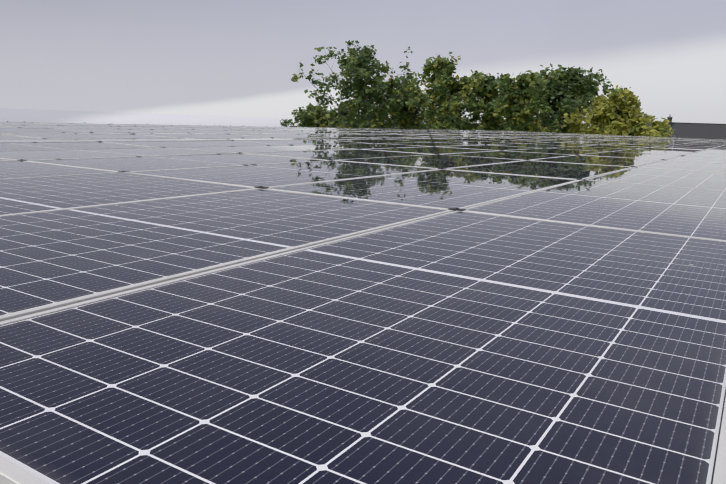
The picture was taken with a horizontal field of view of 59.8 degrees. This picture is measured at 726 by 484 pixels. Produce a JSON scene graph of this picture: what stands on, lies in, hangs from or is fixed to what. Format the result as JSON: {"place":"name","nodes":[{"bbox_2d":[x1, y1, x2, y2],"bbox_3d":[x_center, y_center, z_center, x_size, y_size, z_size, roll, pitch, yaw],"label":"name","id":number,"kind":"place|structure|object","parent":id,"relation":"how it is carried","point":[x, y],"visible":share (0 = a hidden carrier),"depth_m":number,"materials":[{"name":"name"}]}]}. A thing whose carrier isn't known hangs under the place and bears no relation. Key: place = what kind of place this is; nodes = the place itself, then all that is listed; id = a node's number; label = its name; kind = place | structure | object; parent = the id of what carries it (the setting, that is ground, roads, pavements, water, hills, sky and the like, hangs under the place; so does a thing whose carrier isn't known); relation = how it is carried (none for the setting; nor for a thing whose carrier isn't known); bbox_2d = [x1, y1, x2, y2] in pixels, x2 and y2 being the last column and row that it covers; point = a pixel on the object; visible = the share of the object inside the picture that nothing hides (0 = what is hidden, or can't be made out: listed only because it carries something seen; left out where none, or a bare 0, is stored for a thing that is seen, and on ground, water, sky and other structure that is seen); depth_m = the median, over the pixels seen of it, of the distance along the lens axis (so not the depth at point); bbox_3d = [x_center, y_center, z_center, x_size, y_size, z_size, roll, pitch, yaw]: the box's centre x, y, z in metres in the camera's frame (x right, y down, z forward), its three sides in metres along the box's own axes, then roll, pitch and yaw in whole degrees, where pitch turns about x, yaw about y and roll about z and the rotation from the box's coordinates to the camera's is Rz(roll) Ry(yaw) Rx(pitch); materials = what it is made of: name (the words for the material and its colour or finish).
{"place":"outdoors","nodes":[
{"label":"outdoors","id":0,"kind":"place"},
{"bbox_2d":[0,108,426,126],"bbox_3d":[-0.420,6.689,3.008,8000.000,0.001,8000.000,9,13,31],"label":"ground","id":1,"kind":"structure","parent":0,"point":[38,116],"depth_m":704.02,"materials":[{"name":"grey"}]},
{"bbox_2d":[280,103,328,127],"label":"tree","id":2,"kind":"object","parent":1,"relation":"on","point":[306,119],"visible":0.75,"depth_m":87.83,"materials":[{"name":"green plant"}]},
{"bbox_2d":[320,99,361,127],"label":"tree","id":3,"kind":"object","parent":1,"relation":"on","point":[334,117],"visible":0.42,"depth_m":85.38,"materials":[{"name":"green plant"}]},
{"bbox_2d":[291,40,428,128],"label":"tree","id":4,"kind":"object","parent":1,"relation":"on","point":[357,67],"visible":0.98,"depth_m":69.95,"materials":[{"name":"green plant"}]},
{"bbox_2d":[347,103,399,128],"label":"tree","id":5,"kind":"object","parent":1,"relation":"on","point":[394,127],"visible":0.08,"depth_m":83.68,"materials":[{"name":"green plant"}]},
{"bbox_2d":[384,116,424,128],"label":"tree","id":6,"kind":"object","parent":1,"relation":"on","point":[397,125],"depth_m":83.87,"materials":[{"name":"green plant"}]},
{"bbox_2d":[381,75,434,128],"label":"tree","id":7,"kind":"object","parent":1,"relation":"on","point":[408,120],"visible":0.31,"depth_m":73.13,"materials":[{"name":"green plant"}]},
{"bbox_2d":[418,118,462,129],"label":"tree","id":8,"kind":"object","parent":1,"relation":"on","point":[420,127],"visible":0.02,"depth_m":78.08,"materials":[{"name":"green plant"}]},
{"bbox_2d":[405,52,483,129],"bbox_3d":[8.582,-12.595,66.954,8.282,14.352,9.571,9,13,31],"label":"tree","id":9,"kind":"object","parent":1,"relation":"on","point":[447,93],"visible":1,"depth_m":64.88,"materials":[{"name":"green plant"}]},
{"bbox_2d":[461,117,479,129],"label":"tree","id":10,"kind":"object","parent":1,"relation":"on","point":[464,119],"visible":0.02,"depth_m":76.83,"materials":[{"name":"green plant"}]},
{"bbox_2d":[462,70,512,130],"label":"tree","id":11,"kind":"object","parent":1,"relation":"on","point":[487,91],"visible":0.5,"depth_m":66.87,"materials":[{"name":"green plant"}]},
{"bbox_2d":[474,119,517,129],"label":"tree","id":12,"kind":"object","parent":1,"relation":"on","point":[481,127],"depth_m":74.34,"materials":[{"name":"green plant"}]},
{"bbox_2d":[505,121,540,130],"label":"tree","id":13,"kind":"object","parent":1,"relation":"on","point":[523,126],"depth_m":73.32,"materials":[{"name":"green plant"}]},
{"bbox_2d":[492,70,562,132],"bbox_3d":[16.130,-10.530,62.405,7.744,12.536,7.626,9,13,31],"label":"tree","id":14,"kind":"object","parent":1,"relation":"on","point":[520,100],"visible":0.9,"depth_m":60.17,"materials":[{"name":"green plant"}]},
{"bbox_2d":[531,63,639,133],"bbox_3d":[21.286,-11.546,65.606,12.424,13.696,9.036,9,13,31],"label":"tree","id":15,"kind":"object","parent":1,"relation":"on","point":[570,89],"visible":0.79,"depth_m":64.41,"materials":[{"name":"green plant"}]},
{"bbox_2d":[561,84,673,136],"bbox_3d":[23.960,-9.036,59.744,9.744,11.170,10.913,9,13,31],"label":"tree","id":16,"kind":"object","parent":1,"relation":"on","point":[616,112],"visible":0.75,"depth_m":56.87,"materials":[{"name":"green plant"}]},
{"bbox_2d":[639,131,660,136],"bbox_3d":[20.718,-4.477,46.069,3.276,7.175,3.431,9,13,31],"label":"tree","id":17,"kind":"object","parent":1,"relation":"on","point":[653,133],"depth_m":45.41,"materials":[{"name":"green plant"}]},
{"bbox_2d":[0,0,725,127],"label":"sky","id":18,"kind":"structure","parent":0,"point":[234,58],"materials":[{"name":"grey"}]},
{"bbox_2d":[647,114,725,139],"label":"neighbour house","id":19,"kind":"structure","parent":0,"point":[700,130],"depth_m":68.14,"materials":[{"name":"stone"}]},
{"bbox_3d":[6.025,-0.078,21.551,21.506,6.735,48.851,9,13,31],"label":"hall roof","id":20,"kind":"object","parent":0,"visible":0},
{"bbox_2d":[7,121,723,210],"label":"panel clamps","id":21,"kind":"object","parent":20,"relation":"on","point":[456,209],"visible":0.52,"depth_m":7.08,"materials":[{"name":"grey metal"}]},
{"bbox_2d":[0,122,725,483],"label":"solar panels","id":22,"kind":"object","parent":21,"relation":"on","point":[180,304],"visible":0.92,"depth_m":1.21,"materials":[{"name":"blue glass"}]}
]}

